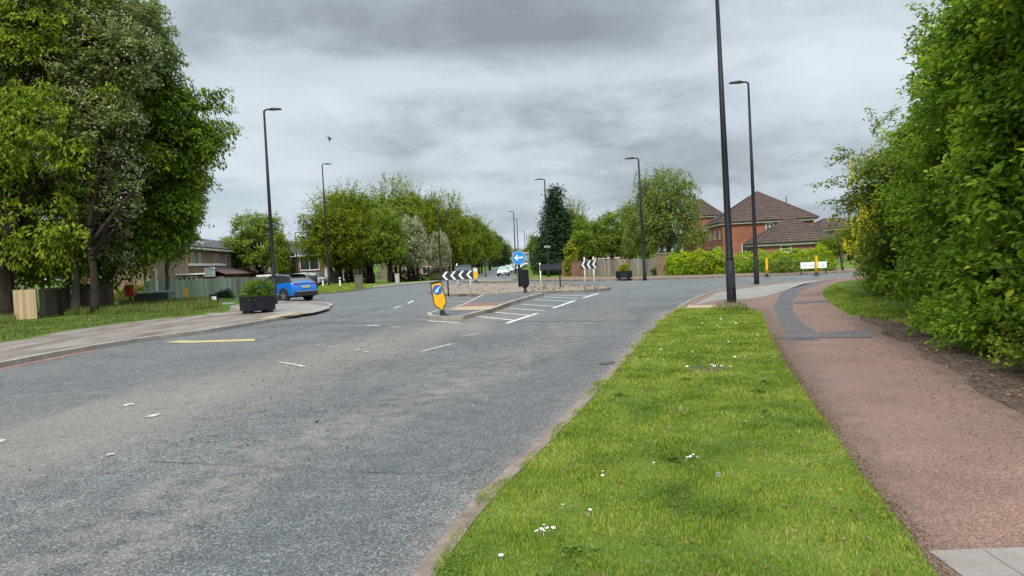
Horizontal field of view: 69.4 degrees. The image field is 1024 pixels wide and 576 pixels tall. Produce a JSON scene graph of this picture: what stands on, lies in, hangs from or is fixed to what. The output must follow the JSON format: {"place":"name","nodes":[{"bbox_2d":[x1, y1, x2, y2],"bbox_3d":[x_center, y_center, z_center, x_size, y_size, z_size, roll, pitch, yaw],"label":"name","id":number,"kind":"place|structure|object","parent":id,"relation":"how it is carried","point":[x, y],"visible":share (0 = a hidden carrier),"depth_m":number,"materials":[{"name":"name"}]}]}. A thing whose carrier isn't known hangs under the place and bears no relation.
{"place":"outdoors","nodes":[
{"label":"outdoors","id":0,"kind":"place"},
{"bbox_2d":[62,303,114,315],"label":"long grass","id":1,"kind":"structure","parent":0,"point":[106,310],"depth_m":35.23,"materials":[{"name":"plant"}]},
{"bbox_2d":[0,291,239,342],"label":"bank","id":2,"kind":"structure","parent":0,"point":[226,308],"depth_m":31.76,"materials":[{"name":"green plant"}]},
{"bbox_2d":[13,288,38,319],"bbox_3d":[-21.623,0.728,32.903,1.150,1.389,0.204,-3,2,6],"label":"timber fence","id":3,"kind":"object","parent":2,"relation":"on","point":[25,304],"visible":0.98,"depth_m":32.82,"materials":[{"name":"wood"}]},
{"bbox_2d":[36,286,70,318],"bbox_3d":[-22.451,0.648,36.330,0.209,1.372,5.640,-3,2,-18],"label":"timber fence","id":4,"kind":"object","parent":2,"relation":"on","point":[53,301],"visible":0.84,"depth_m":35.72,"materials":[{"name":"wood"}]},
{"bbox_2d":[0,0,128,316],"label":"cherry tree","id":5,"kind":"object","parent":2,"relation":"on","point":[43,248],"visible":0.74,"depth_m":35.29,"materials":[{"name":"green plant"}]},
{"bbox_2d":[67,283,113,306],"bbox_3d":[-24.020,0.420,42.400,0.209,1.526,6.200,-3,2,-10],"label":"timber fence","id":6,"kind":"object","parent":2,"relation":"on","point":[106,297],"visible":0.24,"depth_m":43.41,"materials":[{"name":"wood"}]},
{"bbox_2d":[0,0,183,313],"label":"hawthorn tree","id":7,"kind":"object","parent":2,"relation":"on","point":[130,42],"visible":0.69,"depth_m":36.89,"materials":[{"name":"green plant"}]},
{"bbox_2d":[80,248,186,298],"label":"brick house","id":8,"kind":"structure","parent":2,"relation":"on","point":[181,268],"depth_m":62.46,"materials":[{"name":"brick"}]},
{"bbox_2d":[39,0,247,314],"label":"cherry tree","id":9,"kind":"object","parent":2,"relation":"on","point":[174,146],"visible":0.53,"depth_m":40.41,"materials":[{"name":"green plant"}]},
{"bbox_2d":[114,283,176,301],"bbox_3d":[-26.921,0.470,53.785,5.487,1.817,1.763,-2,2,14],"label":"golden shrub","id":10,"kind":"object","parent":2,"relation":"on","point":[117,297],"visible":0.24,"depth_m":53.61,"materials":[{"name":"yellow plant"}]},
{"bbox_2d":[134,290,172,301],"bbox_3d":[-21.769,0.583,44.977,2.080,0.787,0.900,-3,2,-6],"label":"storage bin","id":11,"kind":"object","parent":2,"relation":"on","point":[157,295],"visible":0.55,"depth_m":44.61,"materials":[{"name":"plastic"}]},
{"bbox_2d":[113,295,222,313],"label":"long grass","id":12,"kind":"structure","parent":2,"relation":"on","point":[163,306],"depth_m":35.57,"materials":[{"name":"plant"}]},
{"bbox_2d":[152,160,213,289],"bbox_3d":[-23.442,-4.263,50.152,7.058,10.350,5.989,-3,2,0],"label":"hawthorn tree","id":13,"kind":"object","parent":2,"relation":"on","point":[167,265],"visible":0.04,"depth_m":49.85,"materials":[{"name":"green plant"}]},
{"bbox_2d":[144,277,236,297],"bbox_3d":[-23.518,-0.011,54.497,0.209,1.429,6.770,-1,3,42],"label":"timber fence","id":14,"kind":"object","parent":2,"relation":"on","point":[200,287],"visible":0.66,"depth_m":54.60,"materials":[{"name":"wood"}]},
{"bbox_2d":[0,301,328,360],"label":"pavement","id":15,"kind":"structure","parent":0,"point":[9,350],"depth_m":22.46,"materials":[{"name":"concrete"}]},
{"bbox_2d":[236,276,277,313],"bbox_3d":[-10.227,0.269,29.596,1.554,1.482,1.533,-1,3,45],"label":"planter","id":16,"kind":"object","parent":15,"relation":"on","point":[261,299],"visible":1,"depth_m":29.19,"materials":[{"name":"black paint"}]},
{"bbox_2d":[231,303,329,313],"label":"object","id":17,"kind":"structure","parent":15,"relation":"on","point":[283,308],"depth_m":31.32,"materials":[{"name":"concrete"}]},
{"bbox_2d":[263,108,281,303],"bbox_3d":[-11.627,-3.992,36.621,1.022,9.756,0.300,-3,2,0],"label":"street lamp","id":18,"kind":"object","parent":17,"relation":"on","point":[273,280],"visible":0.82,"depth_m":36.57,"materials":[{"name":"metal"}]},
{"bbox_2d":[0,272,871,575],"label":"road","id":19,"kind":"structure","parent":0,"point":[484,394],"depth_m":7.99,"materials":[{"name":"asphalt"}]},
{"bbox_2d":[0,349,103,369],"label":"gutter","id":20,"kind":"object","parent":19,"relation":"on","point":[26,363],"visible":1,"depth_m":16.34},
{"bbox_2d":[0,301,332,367],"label":"kerb","id":21,"kind":"structure","parent":19,"relation":"on","point":[10,362],"depth_m":19.78,"materials":[{"name":"concrete"}]},
{"bbox_2d":[21,333,463,515],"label":"stone chips","id":22,"kind":"object","parent":19,"relation":"on","point":[269,404],"visible":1,"depth_m":9.46,"materials":[{"name":"white stone"}]},
{"bbox_2d":[249,273,317,300],"bbox_3d":[-13.184,0.001,42.173,4.355,1.610,2.100,-1,3,33],"label":"blue car","id":23,"kind":"object","parent":19,"relation":"on","point":[293,285],"visible":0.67,"depth_m":40.91,"materials":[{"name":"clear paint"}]},
{"bbox_2d":[432,293,536,315],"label":"splitter island","id":24,"kind":"structure","parent":19,"relation":"on","point":[490,298],"depth_m":30.00,"materials":[{"name":"concrete"}]},
{"bbox_2d":[430,280,448,315],"bbox_3d":[-2.184,0.334,22.273,0.399,1.080,0.338,-13,3,-6],"label":"traffic bollard","id":25,"kind":"object","parent":24,"relation":"on","point":[439,297],"visible":1,"depth_m":22.21,"materials":[{"name":"yellow plastic"}]},
{"bbox_2d":[427,292,543,320],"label":"kerb","id":26,"kind":"structure","parent":19,"relation":"on","point":[430,316],"depth_m":24.31,"materials":[{"name":"concrete"}]},
{"bbox_2d":[365,307,672,575],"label":"stone chips","id":27,"kind":"object","parent":19,"relation":"on","point":[418,539],"visible":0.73,"depth_m":6.73,"materials":[{"name":"brown stone"}]},
{"bbox_2d":[430,283,610,296],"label":"kerb","id":28,"kind":"structure","parent":19,"relation":"on","point":[550,292],"depth_m":35.96,"materials":[{"name":"concrete"}]},
{"bbox_2d":[443,284,606,293],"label":"central island","id":29,"kind":"structure","parent":19,"relation":"on","point":[465,289],"depth_m":41.22,"materials":[{"name":"concrete"}]},
{"bbox_2d":[441,270,473,296],"bbox_3d":[-2.649,-0.218,36.164,1.560,1.240,0.089,-3,2,-3],"label":"chevron sign","id":30,"kind":"object","parent":29,"relation":"on","point":[455,275],"visible":1,"depth_m":36.11,"materials":[{"name":"metal"}]},
{"bbox_2d":[580,257,596,290],"bbox_3d":[3.646,-0.666,34.973,0.760,1.610,0.089,-3,2,3],"label":"chevron sign","id":31,"kind":"object","parent":29,"relation":"on","point":[588,264],"visible":1,"depth_m":34.92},
{"bbox_2d":[412,307,679,575],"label":"kerb","id":32,"kind":"structure","parent":19,"relation":"on","point":[425,566],"depth_m":5.34,"materials":[{"name":"concrete"}]},
{"bbox_2d":[625,157,646,280],"bbox_3d":[7.833,-4.355,46.853,1.072,7.812,0.300,-3,2,0],"label":"street lamp","id":33,"kind":"object","parent":19,"relation":"on","point":[643,253],"visible":1,"depth_m":46.81,"materials":[{"name":"metal"}]},
{"bbox_2d":[514,270,859,280],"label":"kerb","id":34,"kind":"structure","parent":19,"relation":"on","point":[701,277],"depth_m":45.66,"materials":[{"name":"concrete"}]},
{"bbox_2d":[729,81,758,284],"bbox_3d":[10.698,-4.801,34.055,1.044,9.384,0.300,-3,2,0],"label":"street lamp","id":35,"kind":"object","parent":19,"relation":"on","point":[756,267],"visible":0.94,"depth_m":34.02,"materials":[{"name":"metal"}]},
{"bbox_2d":[34,251,858,299],"bbox_3d":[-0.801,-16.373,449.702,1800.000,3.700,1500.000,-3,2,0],"label":"ground","id":36,"kind":"structure","parent":0,"point":[376,269],"depth_m":158.03,"materials":[{"name":"green plant"}]},
{"bbox_2d":[186,238,270,282],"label":"terraced houses","id":37,"kind":"structure","parent":36,"relation":"on","point":[213,259],"depth_m":85.89,"materials":[{"name":"brown brick"}]},
{"bbox_2d":[218,209,297,274],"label":"avenue tree","id":38,"kind":"object","parent":36,"relation":"on","point":[251,252],"visible":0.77,"depth_m":95.84,"materials":[{"name":"green plant"}]},
{"bbox_2d":[264,229,293,273],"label":"avenue tree","id":39,"kind":"object","parent":36,"relation":"on","point":[282,264],"visible":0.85,"depth_m":95.29,"materials":[{"name":"green plant"}]},
{"bbox_2d":[280,241,373,283],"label":"brick house","id":40,"kind":"structure","parent":36,"relation":"on","point":[316,266],"depth_m":99.46,"materials":[{"name":"brick"}]},
{"bbox_2d":[290,185,376,283],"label":"avenue tree","id":41,"kind":"object","parent":36,"relation":"on","point":[338,237],"visible":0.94,"depth_m":73.71,"materials":[{"name":"green plant"}]},
{"bbox_2d":[312,177,377,282],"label":"avenue tree","id":42,"kind":"object","parent":36,"relation":"on","point":[364,218],"visible":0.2,"depth_m":77.16,"materials":[{"name":"green plant"}]},
{"bbox_2d":[349,187,403,283],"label":"avenue tree","id":43,"kind":"object","parent":36,"relation":"on","point":[382,200],"visible":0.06,"depth_m":83.55,"materials":[{"name":"green plant"}]},
{"bbox_2d":[317,280,436,289],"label":"verge","id":44,"kind":"structure","parent":36,"relation":"on","point":[375,284],"depth_m":68.83,"materials":[{"name":"green plant"}]},
{"bbox_2d":[322,163,330,284],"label":"street lamp","id":45,"kind":"object","parent":44,"relation":"on","point":[328,274],"visible":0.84,"depth_m":68.41,"materials":[{"name":"metal"}]},
{"bbox_2d":[317,282,372,293],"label":"verge grass","id":46,"kind":"structure","parent":44,"relation":"on","point":[334,287],"depth_m":57.99,"materials":[{"name":"plant"}]},
{"bbox_2d":[360,203,409,282],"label":"avenue tree","id":47,"kind":"object","parent":36,"relation":"on","point":[387,234],"visible":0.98,"depth_m":75.12,"materials":[{"name":"green plant"}]},
{"bbox_2d":[363,171,426,281],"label":"avenue tree","id":48,"kind":"object","parent":36,"relation":"on","point":[400,201],"visible":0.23,"depth_m":89.29,"materials":[{"name":"green plant"}]},
{"bbox_2d":[393,214,430,281],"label":"hawthorn tree","id":49,"kind":"object","parent":36,"relation":"on","point":[415,256],"visible":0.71,"depth_m":79.31,"materials":[{"name":"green plant"}]},
{"bbox_2d":[380,258,451,278],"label":"brick house","id":50,"kind":"structure","parent":36,"relation":"on","point":[384,271],"depth_m":127.67,"materials":[{"name":"brown brick"}]},
{"bbox_2d":[395,181,440,280],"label":"avenue tree","id":51,"kind":"object","parent":36,"relation":"on","point":[429,226],"visible":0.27,"depth_m":96.99,"materials":[{"name":"green plant"}]},
{"bbox_2d":[422,189,455,271],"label":"avenue tree","id":52,"kind":"object","parent":36,"relation":"on","point":[442,215],"visible":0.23,"depth_m":102.81,"materials":[{"name":"green plant"}]},
{"bbox_2d":[427,229,452,268],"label":"hawthorn tree","id":53,"kind":"object","parent":36,"relation":"on","point":[445,258],"visible":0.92,"depth_m":91.25,"materials":[{"name":"white plant"}]},
{"bbox_2d":[435,188,475,270],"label":"avenue tree","id":54,"kind":"object","parent":36,"relation":"on","point":[460,245],"visible":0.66,"depth_m":106.85,"materials":[{"name":"green plant"}]},
{"bbox_2d":[453,213,490,264],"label":"avenue tree","id":55,"kind":"object","parent":36,"relation":"on","point":[475,246],"visible":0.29,"depth_m":117.21,"materials":[{"name":"green plant"}]},
{"bbox_2d":[469,213,497,273],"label":"avenue tree","id":56,"kind":"object","parent":36,"relation":"on","point":[491,241],"visible":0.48,"depth_m":131.00,"materials":[{"name":"green plant"}]},
{"bbox_2d":[482,229,503,270],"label":"avenue tree","id":57,"kind":"object","parent":36,"relation":"on","point":[498,250],"visible":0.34,"depth_m":149.32,"materials":[{"name":"green plant"}]},
{"bbox_2d":[488,235,511,266],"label":"tree","id":58,"kind":"object","parent":36,"relation":"on","point":[505,259],"visible":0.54,"depth_m":188.41,"materials":[{"name":"green plant"}]},
{"bbox_2d":[524,183,586,275],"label":"conifer tree","id":59,"kind":"object","parent":36,"relation":"on","point":[558,220],"visible":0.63,"depth_m":72.89,"materials":[{"name":"green plant"}]},
{"bbox_2d":[563,194,591,258],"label":"avenue tree","id":60,"kind":"object","parent":36,"relation":"on","point":[576,215],"visible":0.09,"depth_m":79.13,"materials":[{"name":"green plant"}]},
{"bbox_2d":[515,260,866,278],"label":"verge","id":61,"kind":"structure","parent":36,"relation":"on","point":[846,265],"depth_m":60.31,"materials":[{"name":"green plant"}]},
{"bbox_2d":[562,239,578,275],"bbox_3d":[5.016,-2.409,63.947,1.642,3.635,1.747,-3,2,0],"label":"golden conifer","id":62,"kind":"object","parent":61,"relation":"on","point":[570,248],"visible":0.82,"depth_m":63.70,"materials":[{"name":"plant"}]},
{"bbox_2d":[561,261,586,275],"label":"garden wall","id":63,"kind":"structure","parent":61,"relation":"on","point":[576,269],"depth_m":62.39,"materials":[{"name":"brick"}]},
{"bbox_2d":[566,217,611,270],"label":"avenue tree","id":64,"kind":"object","parent":61,"relation":"on","point":[589,248],"visible":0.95,"depth_m":69.13,"materials":[{"name":"green plant"}]},
{"bbox_2d":[592,209,634,259],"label":"avenue tree","id":65,"kind":"object","parent":61,"relation":"on","point":[615,232],"visible":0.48,"depth_m":70.87,"materials":[{"name":"green plant"}]},
{"bbox_2d":[586,258,656,275],"bbox_3d":[8.326,-1.633,56.849,0.209,1.382,7.890,-4,3,-35],"label":"timber fence","id":66,"kind":"object","parent":61,"relation":"on","point":[634,265],"visible":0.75,"depth_m":56.98,"materials":[{"name":"wood"}]},
{"bbox_2d":[616,262,631,279],"bbox_3d":[7.312,-1.149,48.416,1.062,1.212,0.889,-2,2,9],"label":"planter","id":67,"kind":"object","parent":61,"relation":"on","point":[624,271],"visible":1,"depth_m":48.14,"materials":[{"name":"black paint"}]},
{"bbox_2d":[616,185,671,264],"bbox_3d":[11.480,-5.125,63.840,4.499,7.634,4.883,-1,3,32],"label":"willow tree","id":68,"kind":"object","parent":61,"relation":"on","point":[626,236],"visible":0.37,"depth_m":63.37,"materials":[{"name":"green plant"}]},
{"bbox_2d":[655,253,668,274],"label":"brick pier","id":69,"kind":"structure","parent":61,"relation":"on","point":[660,263],"depth_m":52.92,"materials":[{"name":"brick"}]},
{"bbox_2d":[625,165,714,258],"bbox_3d":[12.983,-5.808,61.859,6.625,9.021,7.190,-4,2,-28],"label":"willow tree","id":70,"kind":"object","parent":61,"relation":"on","point":[667,216],"visible":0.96,"depth_m":60.65,"materials":[{"name":"green plant"}]},
{"bbox_2d":[663,247,725,274],"bbox_3d":[12.465,-1.784,51.059,5.340,2.050,1.768,-1,3,45],"label":"hedge","id":71,"kind":"object","parent":61,"relation":"on","point":[689,260],"visible":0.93,"depth_m":50.74,"materials":[{"name":"green plant"}]},
{"bbox_2d":[725,242,839,272],"bbox_3d":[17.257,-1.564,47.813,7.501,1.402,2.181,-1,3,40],"label":"hedge","id":72,"kind":"object","parent":61,"relation":"on","point":[741,266],"visible":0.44,"depth_m":47.56,"materials":[{"name":"green plant"}]},
{"bbox_2d":[763,256,803,273],"bbox_3d":[16.907,-1.112,45.812,2.623,1.734,1.662,-2,2,24],"label":"shrub","id":73,"kind":"object","parent":61,"relation":"on","point":[779,262],"visible":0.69,"depth_m":45.65,"materials":[{"name":"green plant"}]},
{"bbox_2d":[813,233,843,261],"bbox_3d":[26.604,-3.373,61.879,2.509,2.737,2.683,-3,2,-5],"label":"avenue tree","id":74,"kind":"object","parent":61,"relation":"on","point":[832,246],"visible":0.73,"depth_m":61.53,"materials":[{"name":"green plant"}]},
{"bbox_2d":[833,223,865,260],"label":"avenue tree","id":75,"kind":"object","parent":61,"relation":"on","point":[843,234],"visible":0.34,"depth_m":69.47,"materials":[{"name":"green plant"}]},
{"bbox_2d":[682,199,721,266],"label":"brick house","id":76,"kind":"structure","parent":36,"relation":"on","point":[709,212],"depth_m":105.54,"materials":[{"name":"brown tile"}]},
{"bbox_2d":[701,186,818,266],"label":"brick house","id":77,"kind":"structure","parent":36,"relation":"on","point":[771,211],"depth_m":85.86,"materials":[{"name":"brown tile"}]},
{"bbox_2d":[743,218,842,263],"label":"garage","id":78,"kind":"structure","parent":36,"relation":"on","point":[787,233],"depth_m":72.84,"materials":[{"name":"tile"}]},
{"bbox_2d":[814,218,862,257],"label":"distant house","id":79,"kind":"structure","parent":36,"relation":"on","point":[823,224],"depth_m":120.87,"materials":[{"name":"brick"}]},
{"bbox_2d":[32,0,951,280],"label":"sky","id":80,"kind":"structure","parent":0,"point":[486,100],"materials":[{"name":"grey"}]},
{"bbox_2d":[461,262,528,279],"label":"exit road","id":81,"kind":"structure","parent":0,"point":[492,273],"depth_m":120.25,"materials":[{"name":"asphalt"}]},
{"bbox_2d":[430,279,938,575],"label":"bank","id":82,"kind":"structure","parent":0,"point":[849,285],"depth_m":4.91,"materials":[{"name":"green plant"}]},
{"bbox_2d":[429,341,851,575],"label":"clover","id":83,"kind":"object","parent":82,"relation":"on","point":[684,501],"visible":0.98,"depth_m":4.86,"materials":[{"name":"green plant"}]},
{"bbox_2d":[558,344,773,555],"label":"broad weeds","id":84,"kind":"object","parent":82,"relation":"on","point":[670,456],"visible":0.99,"depth_m":5.83,"materials":[{"name":"green plant"}]},
{"bbox_2d":[449,339,888,575],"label":"leaf litter","id":85,"kind":"object","parent":82,"relation":"on","point":[874,571],"visible":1,"depth_m":4.80,"materials":[{"name":"plant"}]},
{"bbox_2d":[532,360,835,452],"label":"verge grass","id":86,"kind":"structure","parent":82,"relation":"on","point":[695,378],"depth_m":7.69,"materials":[{"name":"plant"}]},
{"bbox_2d":[617,307,783,369],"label":"verge grass","id":87,"kind":"structure","parent":82,"relation":"on","point":[736,325],"depth_m":13.65,"materials":[{"name":"plant"}]},
{"bbox_2d":[710,300,748,314],"bbox_3d":[6.164,0.469,20.732,1.082,0.202,4.713,-2,2,20],"label":"grass tuft","id":88,"kind":"object","parent":82,"relation":"on","point":[718,305],"visible":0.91,"depth_m":20.34,"materials":[{"name":"plant"}]},
{"bbox_2d":[806,5,938,294],"bbox_3d":[10.673,-2.714,20.314,5.268,6.498,11.989,-1,3,38],"label":"laburnum tree","id":89,"kind":"object","parent":82,"relation":"on","point":[881,252],"visible":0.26,"depth_m":21.77,"materials":[{"name":"green plant"}]},
{"bbox_2d":[824,284,922,323],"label":"grass bank","id":90,"kind":"structure","parent":82,"relation":"on","point":[840,297],"depth_m":18.67,"materials":[{"name":"plant"}]},
{"bbox_2d":[857,268,924,299],"bbox_3d":[12.042,-0.359,22.738,2.506,1.233,6.766,-2,2,16],"label":"ivy shrub","id":91,"kind":"object","parent":82,"relation":"on","point":[868,286],"visible":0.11,"depth_m":23.10,"materials":[{"name":"green plant"}]},
{"bbox_2d":[861,56,961,299],"bbox_3d":[10.926,-2.866,17.702,4.468,7.186,5.498,-3,2,0],"label":"hornbeam tree","id":92,"kind":"object","parent":82,"relation":"on","point":[895,196],"visible":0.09,"depth_m":18.37,"materials":[{"name":"green plant"}]},
{"bbox_2d":[529,268,858,279],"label":"footway","id":93,"kind":"structure","parent":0,"point":[632,277],"depth_m":48.83,"materials":[{"name":"red concrete"}]},
{"bbox_2d":[683,276,1023,575],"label":"path","id":94,"kind":"structure","parent":0,"point":[959,509],"depth_m":6.48,"materials":[{"name":"asphalt"}]},
{"bbox_2d":[715,0,735,302],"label":"street lamp","id":95,"kind":"object","parent":94,"relation":"on","point":[730,278],"visible":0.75,"depth_m":22.74,"materials":[{"name":"metal"}]},
{"bbox_2d":[695,280,818,304],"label":"pale paving","id":96,"kind":"structure","parent":94,"relation":"on","point":[754,292],"depth_m":27.90,"materials":[{"name":"concrete"}]},
{"bbox_2d":[772,279,835,340],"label":"patch repair","id":97,"kind":"structure","parent":94,"relation":"on","point":[792,324],"depth_m":17.41,"materials":[{"name":"asphalt"}]},
{"bbox_2d":[775,331,871,338],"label":"trench repair","id":98,"kind":"structure","parent":94,"relation":"on","point":[849,333],"depth_m":13.30,"materials":[{"name":"asphalt"}]},
{"bbox_2d":[769,333,957,575],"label":"leaf litter","id":99,"kind":"object","parent":94,"relation":"on","point":[835,428],"visible":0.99,"depth_m":5.28,"materials":[{"name":"plant"}]},
{"bbox_2d":[929,549,1022,575],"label":"flagstone","id":100,"kind":"object","parent":94,"relation":"on","point":[971,562],"visible":0.82,"depth_m":3.70,"materials":[{"name":"concrete"}]},
{"bbox_2d":[983,547,1023,575],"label":"flagstone","id":101,"kind":"object","parent":94,"relation":"on","point":[1012,557],"visible":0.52,"depth_m":3.76,"materials":[{"name":"concrete"}]},
{"bbox_2d":[859,316,1023,412],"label":"soil","id":102,"kind":"structure","parent":0,"point":[979,382],"depth_m":9.49,"materials":[{"name":"soil"}]},
{"bbox_2d":[812,313,1023,465],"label":"leaf litter","id":103,"kind":"object","parent":102,"relation":"on","point":[930,383],"visible":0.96,"depth_m":8.46,"materials":[{"name":"plant"}]},
{"bbox_2d":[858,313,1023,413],"bbox_3d":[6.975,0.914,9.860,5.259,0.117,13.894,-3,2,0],"label":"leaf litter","id":104,"kind":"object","parent":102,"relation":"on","point":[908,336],"visible":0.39,"depth_m":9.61,"materials":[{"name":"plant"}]},
{"bbox_2d":[866,0,1023,318],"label":"hornbeam tree","id":105,"kind":"object","parent":102,"relation":"on","point":[935,244],"visible":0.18,"depth_m":14.49,"materials":[{"name":"green plant"}]},
{"bbox_2d":[904,282,1023,358],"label":"bramble shrub","id":106,"kind":"object","parent":102,"relation":"on","point":[947,316],"visible":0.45,"depth_m":10.96,"materials":[{"name":"green plant"}]},
{"bbox_2d":[921,0,1023,353],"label":"hornbeam tree","id":107,"kind":"object","parent":102,"relation":"on","point":[990,42],"visible":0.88,"depth_m":10.55,"materials":[{"name":"green plant"}]},
{"bbox_2d":[963,0,1023,321],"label":"hornbeam tree","id":108,"kind":"object","parent":102,"relation":"on","point":[1012,5],"visible":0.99,"depth_m":9.12,"materials":[{"name":"green plant"}]},
{"bbox_2d":[978,312,1023,368],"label":"bramble shrub","id":109,"kind":"object","parent":102,"relation":"on","point":[1015,355],"visible":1,"depth_m":8.91,"materials":[{"name":"green plant"}]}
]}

